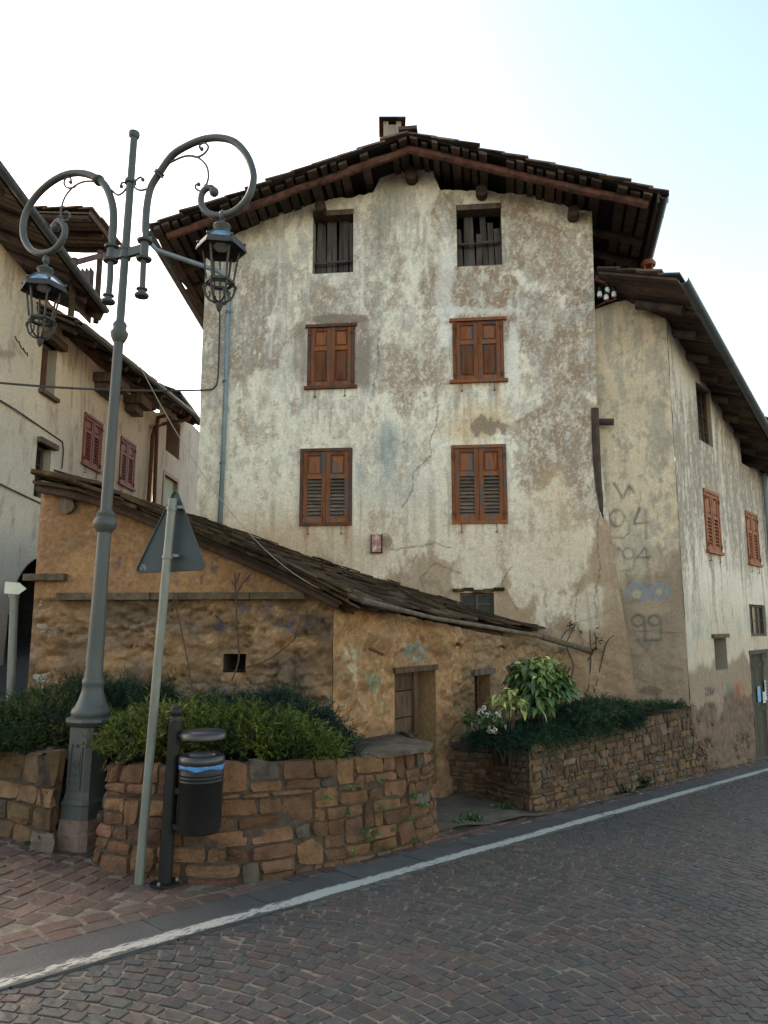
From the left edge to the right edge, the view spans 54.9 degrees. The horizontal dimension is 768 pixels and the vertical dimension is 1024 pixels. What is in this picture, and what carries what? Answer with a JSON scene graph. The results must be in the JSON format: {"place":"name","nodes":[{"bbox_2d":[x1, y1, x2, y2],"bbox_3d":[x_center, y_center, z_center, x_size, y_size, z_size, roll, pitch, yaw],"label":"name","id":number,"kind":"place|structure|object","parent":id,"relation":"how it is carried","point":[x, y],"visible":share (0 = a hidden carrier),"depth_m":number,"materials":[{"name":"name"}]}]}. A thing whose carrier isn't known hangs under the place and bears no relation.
{"place":"outdoors","nodes":[
{"label":"outdoors","id":0,"kind":"place"},
{"bbox_2d":[0,654,29,706],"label":"lane","id":1,"kind":"structure","parent":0,"point":[22,667],"depth_m":11.45,"materials":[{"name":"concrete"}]},
{"bbox_2d":[4,641,715,989],"bbox_3d":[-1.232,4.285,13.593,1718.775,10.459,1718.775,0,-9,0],"label":"ground","id":2,"kind":"structure","parent":0,"point":[23,649],"depth_m":13.87,"materials":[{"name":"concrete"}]},
{"bbox_2d":[0,160,109,665],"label":"tall house","id":3,"kind":"structure","parent":2,"relation":"on","point":[26,445],"depth_m":12.93,"materials":[{"name":"paint"}]},
{"bbox_2d":[0,483,40,503],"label":"wall cable","id":4,"kind":"object","parent":3,"relation":"attached to","point":[20,493],"depth_m":12.72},
{"bbox_2d":[0,400,63,468],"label":"wall cable","id":5,"kind":"object","parent":3,"relation":"attached to","point":[40,427],"depth_m":13.44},
{"bbox_2d":[33,446,43,498],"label":"window","id":6,"kind":"structure","parent":3,"relation":"in","point":[40,452],"depth_m":13.82,"materials":[{"name":"glass"}]},
{"bbox_2d":[38,330,67,402],"bbox_3d":[-6.304,-2.706,13.882,0.368,1.176,0.746,0,-9,0],"label":"window","id":7,"kind":"structure","parent":3,"relation":"in","point":[54,341],"depth_m":13.92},
{"bbox_2d":[36,301,195,502],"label":"house","id":8,"kind":"structure","parent":2,"relation":"on","point":[134,462],"depth_m":16.36,"materials":[{"name":"paint"}]},
{"bbox_2d":[34,205,121,323],"bbox_3d":[-6.716,-4.681,14.659,2.100,2.758,2.882,0,-9,0],"label":"roof hut","id":9,"kind":"object","parent":8,"relation":"on","point":[88,229],"visible":0.56,"depth_m":14.84,"materials":[{"name":"wood"}]},
{"bbox_2d":[80,412,103,478],"bbox_3d":[-6.254,-1.398,15.831,0.110,1.264,1.021,0,-9,1],"label":"shuttered window","id":10,"kind":"structure","parent":8,"relation":"in","point":[93,430],"depth_m":15.82,"materials":[{"name":"red paint"}]},
{"bbox_2d":[117,436,136,491],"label":"shuttered window","id":11,"kind":"structure","parent":8,"relation":"in","point":[127,459],"depth_m":17.91,"materials":[{"name":"red paint"}]},
{"bbox_2d":[130,383,199,514],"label":"pink house","id":12,"kind":"structure","parent":2,"relation":"on","point":[175,468],"depth_m":21.71,"materials":[{"name":"paint"}]},
{"bbox_2d":[22,469,567,797],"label":"earth shed","id":13,"kind":"structure","parent":2,"relation":"on","point":[425,679],"depth_m":7.19,"materials":[{"name":"stone"}]},
{"bbox_2d":[173,593,193,695],"bbox_3d":[-1.882,1.238,6.930,0.246,0.956,0.013,-1,-9,4],"label":"dry twig","id":14,"kind":"object","parent":13,"relation":"attached to","point":[176,604],"visible":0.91,"depth_m":6.93,"materials":[{"name":"brown wood"}]},
{"bbox_2d":[231,572,250,680],"bbox_3d":[-1.351,1.068,6.918,0.198,1.009,0.018,-1,-9,4],"label":"dry twig","id":15,"kind":"object","parent":13,"relation":"attached to","point":[234,585],"visible":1,"depth_m":6.94,"materials":[{"name":"brown wood"}]},
{"bbox_2d":[245,609,313,668],"bbox_3d":[-0.973,1.180,6.875,0.643,0.550,0.015,-1,-9,4],"label":"dry twig","id":16,"kind":"object","parent":13,"relation":"attached to","point":[295,637],"visible":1,"depth_m":6.86,"materials":[{"name":"brown wood"}]},
{"bbox_2d":[393,664,438,736],"bbox_3d":[0.200,2.370,8.172,0.430,1.323,0.901,-6,-11,34],"label":"plank door","id":17,"kind":"structure","parent":13,"relation":"in","point":[406,678],"depth_m":8.18,"materials":[{"name":"brown wood"}]},
{"bbox_2d":[359,597,592,653],"bbox_3d":[1.869,1.676,9.837,0.100,0.852,7.416,-6,-11,33],"label":"gutter pole","id":18,"kind":"object","parent":13,"relation":"attached to","point":[371,602],"visible":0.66,"depth_m":8.65,"materials":[{"name":"wood"}]},
{"bbox_2d":[471,668,494,712],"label":"barred window","id":19,"kind":"structure","parent":13,"relation":"in","point":[476,672],"depth_m":9.53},
{"bbox_2d":[0,763,767,991],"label":"kerb","id":20,"kind":"structure","parent":2,"relation":"on","point":[44,953],"depth_m":4.67,"materials":[{"name":"grey stone"}]},
{"bbox_2d":[0,768,767,988],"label":"road line","id":21,"kind":"object","parent":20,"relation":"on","point":[42,970],"visible":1,"depth_m":4.47,"materials":[{"name":"white paint"}]},
{"bbox_2d":[148,116,668,712],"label":"old house","id":22,"kind":"structure","parent":2,"relation":"on","point":[398,362],"depth_m":13.05,"materials":[{"name":"paint"}]},
{"bbox_2d":[0,382,201,391],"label":"overhead cable","id":23,"kind":"object","parent":22,"relation":"attached to","point":[59,387],"visible":0.95,"depth_m":12.36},
{"bbox_2d":[299,447,352,533],"bbox_3d":[-1.014,-0.367,12.960,0.931,1.524,0.114,-1,-9,6],"label":"shuttered window","id":24,"kind":"structure","parent":22,"relation":"in","point":[325,498],"depth_m":12.95,"materials":[{"name":"brown wood"}]},
{"bbox_2d":[304,322,356,396],"bbox_3d":[-0.951,-2.726,13.310,0.960,1.361,0.130,-1,-9,6],"label":"shuttered window","id":25,"kind":"structure","parent":22,"relation":"in","point":[331,346],"depth_m":13.30,"materials":[{"name":"brown wood"}]},
{"bbox_2d":[449,316,507,390],"bbox_3d":[1.661,-2.777,13.040,1.016,1.336,0.130,-1,-9,6],"label":"shuttered window","id":26,"kind":"structure","parent":22,"relation":"in","point":[478,342],"depth_m":13.03,"materials":[{"name":"brown wood"}]},
{"bbox_2d":[453,587,504,613],"bbox_3d":[1.589,1.569,12.390,0.860,0.597,0.160,-1,-9,6],"label":"small window","id":27,"kind":"structure","parent":22,"relation":"in","point":[479,600],"depth_m":12.44,"materials":[{"name":"grey glass"}]},
{"bbox_2d":[451,444,507,531],"bbox_3d":[1.633,-0.406,12.684,0.944,1.521,0.114,-1,-9,6],"label":"shuttered window","id":28,"kind":"structure","parent":22,"relation":"in","point":[479,471],"depth_m":12.68,"materials":[{"name":"brown wood"}]},
{"bbox_2d":[549,604,621,627],"bbox_3d":[3.192,1.704,12.056,1.366,0.402,0.007,-1,-9,6],"label":"loose wire","id":29,"kind":"object","parent":22,"relation":"attached to","point":[586,619],"visible":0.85,"depth_m":12.03,"materials":[{"name":"black metal"}]},
{"bbox_2d":[561,615,613,690],"bbox_3d":[3.265,2.270,11.880,0.909,1.209,0.145,-1,-9,6],"label":"climbing vine","id":30,"kind":"object","parent":22,"relation":"attached to","point":[595,648],"visible":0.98,"depth_m":11.93,"materials":[{"name":"brown plant"}]},
{"bbox_2d":[594,259,767,770],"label":"side house","id":31,"kind":"structure","parent":2,"relation":"on","point":[684,447],"depth_m":12.94,"materials":[{"name":"paint"}]},
{"bbox_2d":[595,282,616,307],"bbox_3d":[3.841,-3.825,12.980,0.452,0.426,0.180,-5,-10,27],"label":"insulator bracket","id":32,"kind":"object","parent":31,"relation":"attached to","point":[606,292],"visible":0.98,"depth_m":12.93,"materials":[{"name":"ceramic"}]},
{"bbox_2d":[696,386,708,444],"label":"window","id":33,"kind":"structure","parent":31,"relation":"in","point":[700,395],"depth_m":14.37,"materials":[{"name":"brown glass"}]},
{"bbox_2d":[702,488,724,562],"bbox_3d":[6.148,0.270,13.835,0.110,1.335,0.956,-7,-11,39],"label":"shuttered window","id":34,"kind":"structure","parent":31,"relation":"in","point":[711,502],"depth_m":13.82,"materials":[{"name":"orange paint"}]},
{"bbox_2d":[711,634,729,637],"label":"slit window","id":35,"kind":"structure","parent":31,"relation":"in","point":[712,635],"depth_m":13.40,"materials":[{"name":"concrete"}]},
{"bbox_2d":[744,510,762,573],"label":"shuttered window","id":36,"kind":"structure","parent":31,"relation":"in","point":[751,519],"depth_m":15.96,"materials":[{"name":"orange paint"}]},
{"bbox_2d":[749,604,764,635],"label":"window","id":37,"kind":"structure","parent":31,"relation":"in","point":[756,611],"depth_m":15.88,"materials":[{"name":"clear glass"}]},
{"bbox_2d":[749,649,767,759],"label":"plank door","id":38,"kind":"structure","parent":31,"relation":"in","point":[759,696],"depth_m":15.53,"materials":[{"name":"grey wood"}]},
{"bbox_2d":[0,772,767,1023],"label":"road","id":39,"kind":"structure","parent":0,"point":[656,913],"depth_m":4.05,"materials":[{"name":"grey stone"}]},
{"bbox_2d":[0,756,767,954],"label":"pavement","id":40,"kind":"structure","parent":0,"point":[55,896],"depth_m":4.59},
{"bbox_2d":[23,835,61,850],"bbox_3d":[-2.435,2.389,5.329,0.276,0.160,0.209,-4,-10,25],"label":"weed","id":41,"kind":"object","parent":40,"relation":"on","point":[28,842],"visible":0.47,"depth_m":5.31,"materials":[{"name":"green plant"}]},
{"bbox_2d":[0,744,117,853],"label":"stone planter","id":42,"kind":"object","parent":40,"relation":"on","point":[32,788],"visible":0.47,"depth_m":5.48,"materials":[{"name":"stone"}]},
{"bbox_2d":[4,582,25,703],"bbox_3d":[-3.678,1.540,7.300,0.216,1.694,0.096,0,-9,0],"label":"arrow sign","id":43,"kind":"object","parent":42,"relation":"on","point":[13,590],"visible":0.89,"depth_m":7.33,"materials":[{"name":"grey metal"}]},
{"bbox_2d":[0,670,116,768],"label":"juniper","id":44,"kind":"object","parent":42,"relation":"in","point":[33,719],"visible":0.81,"depth_m":5.86,"materials":[{"name":"green plant"}]},
{"bbox_2d":[41,666,187,721],"bbox_3d":[-2.353,1.693,6.434,1.374,0.784,1.134,0,-9,0],"label":"juniper","id":45,"kind":"object","parent":42,"relation":"in","point":[119,695],"visible":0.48,"depth_m":6.39,"materials":[{"name":"green plant"}]},
{"bbox_2d":[19,129,256,853],"bbox_3d":[-2.174,-0.369,5.935,2.529,5.951,0.427,-4,-10,22],"label":"street lamp","id":46,"kind":"object","parent":40,"relation":"on","point":[81,804],"visible":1,"depth_m":5.88,"materials":[{"name":"metal"}]},
{"bbox_2d":[127,340,318,588],"bbox_3d":[-1.357,-0.364,6.405,1.783,2.003,0.006,5,-10,-30],"label":"stay wire","id":47,"kind":"object","parent":46,"relation":"attached to","point":[205,477],"visible":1,"depth_m":6.29,"materials":[{"name":"grey metal"}]},
{"bbox_2d":[134,491,204,885],"bbox_3d":[-1.481,1.158,4.915,0.525,2.662,0.120,-2,-9,14],"label":"road sign","id":48,"kind":"object","parent":40,"relation":"on","point":[172,545],"visible":0.99,"depth_m":5.01,"materials":[{"name":"grey metal"}]},
{"bbox_2d":[149,705,226,888],"bbox_3d":[-1.264,1.828,4.779,0.464,1.121,0.297,0,-9,0],"label":"litter bin","id":49,"kind":"object","parent":40,"relation":"on","point":[199,775],"visible":1,"depth_m":4.71,"materials":[{"name":"black metal"}]},
{"bbox_2d":[90,730,439,884],"bbox_3d":[-0.741,2.466,6.310,3.310,1.136,2.481,4,-10,-23],"label":"stone planter","id":50,"kind":"object","parent":40,"relation":"on","point":[281,818],"visible":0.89,"depth_m":5.22,"materials":[{"name":"stone"}]},
{"bbox_2d":[81,681,360,769],"bbox_3d":[-1.168,1.647,5.602,2.141,0.708,1.150,3,-9,-16],"label":"juniper","id":51,"kind":"object","parent":50,"relation":"in","point":[254,729],"visible":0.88,"depth_m":5.39,"materials":[{"name":"green plant"}]},
{"bbox_2d":[175,675,378,759],"bbox_3d":[-0.923,1.767,6.377,1.961,0.732,1.010,-3,-9,18],"label":"juniper","id":52,"kind":"object","parent":50,"relation":"in","point":[285,695],"visible":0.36,"depth_m":6.28,"materials":[{"name":"green plant"}]},
{"bbox_2d":[342,809,355,816],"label":"weed","id":53,"kind":"object","parent":50,"relation":"attached to","point":[345,812],"visible":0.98,"depth_m":5.55,"materials":[{"name":"green plant"}]},
{"bbox_2d":[345,784,361,790],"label":"weed","id":54,"kind":"object","parent":50,"relation":"attached to","point":[353,786],"visible":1,"depth_m":5.61,"materials":[{"name":"green plant"}]},
{"bbox_2d":[362,826,371,834],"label":"weed","id":55,"kind":"object","parent":50,"relation":"attached to","point":[367,831],"visible":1,"depth_m":5.68,"materials":[{"name":"green plant"}]},
{"bbox_2d":[372,827,383,836],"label":"weed","id":56,"kind":"object","parent":50,"relation":"attached to","point":[378,830],"visible":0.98,"depth_m":5.76,"materials":[{"name":"green plant"}]},
{"bbox_2d":[376,776,388,783],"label":"weed","id":57,"kind":"object","parent":50,"relation":"attached to","point":[382,779],"visible":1,"depth_m":5.88,"materials":[{"name":"green plant"}]},
{"bbox_2d":[377,803,387,811],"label":"weed","id":58,"kind":"object","parent":50,"relation":"attached to","point":[383,808],"visible":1,"depth_m":5.87,"materials":[{"name":"green plant"}]},
{"bbox_2d":[406,791,419,798],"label":"weed","id":59,"kind":"object","parent":50,"relation":"attached to","point":[410,793],"visible":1,"depth_m":6.16,"materials":[{"name":"green plant"}]},
{"bbox_2d":[419,801,428,807],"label":"weed","id":60,"kind":"object","parent":50,"relation":"attached to","point":[424,805],"visible":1,"depth_m":6.29,"materials":[{"name":"green plant"}]},
{"bbox_2d":[446,706,709,811],"bbox_3d":[2.823,3.529,10.613,1.798,1.235,6.077,-7,-11,40],"label":"stone planter","id":61,"kind":"object","parent":40,"relation":"on","point":[667,750],"visible":0.76,"depth_m":8.88,"materials":[{"name":"stone"}]},
{"bbox_2d":[483,687,528,769],"bbox_3d":[1.391,2.388,8.177,0.437,0.884,0.485,7,-11,-40],"label":"yellow shrub","id":62,"kind":"object","parent":61,"relation":"in","point":[495,698],"visible":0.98,"depth_m":8.17,"materials":[{"name":"green plant"}]},
{"bbox_2d":[501,653,580,724],"bbox_3d":[1.853,2.340,8.736,0.986,1.355,1.065,0,-9,0],"label":"aucuba","id":63,"kind":"object","parent":61,"relation":"on","point":[541,686],"visible":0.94,"depth_m":8.54,"materials":[{"name":"green plant"}]},
{"bbox_2d":[456,701,656,765],"bbox_3d":[2.285,2.765,9.174,1.164,0.831,3.780,-8,-12,43],"label":"ground cover juniper","id":64,"kind":"object","parent":61,"relation":"on","point":[526,733],"visible":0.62,"depth_m":8.33,"materials":[{"name":"green plant"}]},
{"bbox_2d":[455,705,506,733],"bbox_3d":[1.055,2.240,7.992,0.556,0.302,0.361,2,-9,-11],"label":"flowering plant","id":65,"kind":"object","parent":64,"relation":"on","point":[493,717],"visible":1,"depth_m":7.95,"materials":[{"name":"green plant"}]},
{"bbox_2d":[537,685,645,728],"bbox_3d":[2.629,2.493,9.514,0.991,0.582,2.176,-7,-12,40],"label":"ground cover juniper","id":66,"kind":"object","parent":61,"relation":"on","point":[577,711],"visible":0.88,"depth_m":9.19,"materials":[{"name":"green plant"}]},
{"bbox_2d":[628,694,694,714],"bbox_3d":[4.021,2.873,11.034,1.429,0.318,0.775,5,-10,-31],"label":"ground cover juniper","id":67,"kind":"object","parent":61,"relation":"on","point":[652,705],"visible":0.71,"depth_m":10.93,"materials":[{"name":"green plant"}]},
{"bbox_2d":[618,783,636,793],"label":"weed","id":68,"kind":"object","parent":40,"relation":"on","point":[628,791],"visible":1,"depth_m":9.44,"materials":[{"name":"green plant"}]},
{"bbox_2d":[636,772,655,789],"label":"weed","id":69,"kind":"object","parent":40,"relation":"on","point":[644,783],"visible":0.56,"depth_m":9.96,"materials":[{"name":"green plant"}]},
{"bbox_2d":[0,0,767,431],"label":"sky","id":70,"kind":"structure","parent":0,"point":[671,95],"materials":[{"name":"white"}]},
{"bbox_2d":[435,794,549,830],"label":"path","id":71,"kind":"structure","parent":0,"point":[450,806],"depth_m":7.67,"materials":[{"name":"grey stone"}]},
{"bbox_2d":[451,816,463,822],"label":"weed","id":72,"kind":"object","parent":71,"relation":"on","point":[458,821],"visible":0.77,"depth_m":7.02,"materials":[{"name":"green plant"}]},
{"bbox_2d":[459,811,486,821],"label":"weed","id":73,"kind":"object","parent":71,"relation":"on","point":[473,817],"visible":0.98,"depth_m":7.21,"materials":[{"name":"green plant"}]},
{"bbox_2d":[489,799,522,811],"bbox_3d":[1.288,3.102,7.816,0.372,0.171,0.253,-5,-10,27],"label":"weed","id":74,"kind":"object","parent":71,"relation":"on","point":[503,806],"visible":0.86,"depth_m":7.83,"materials":[{"name":"green plant"}]}
]}

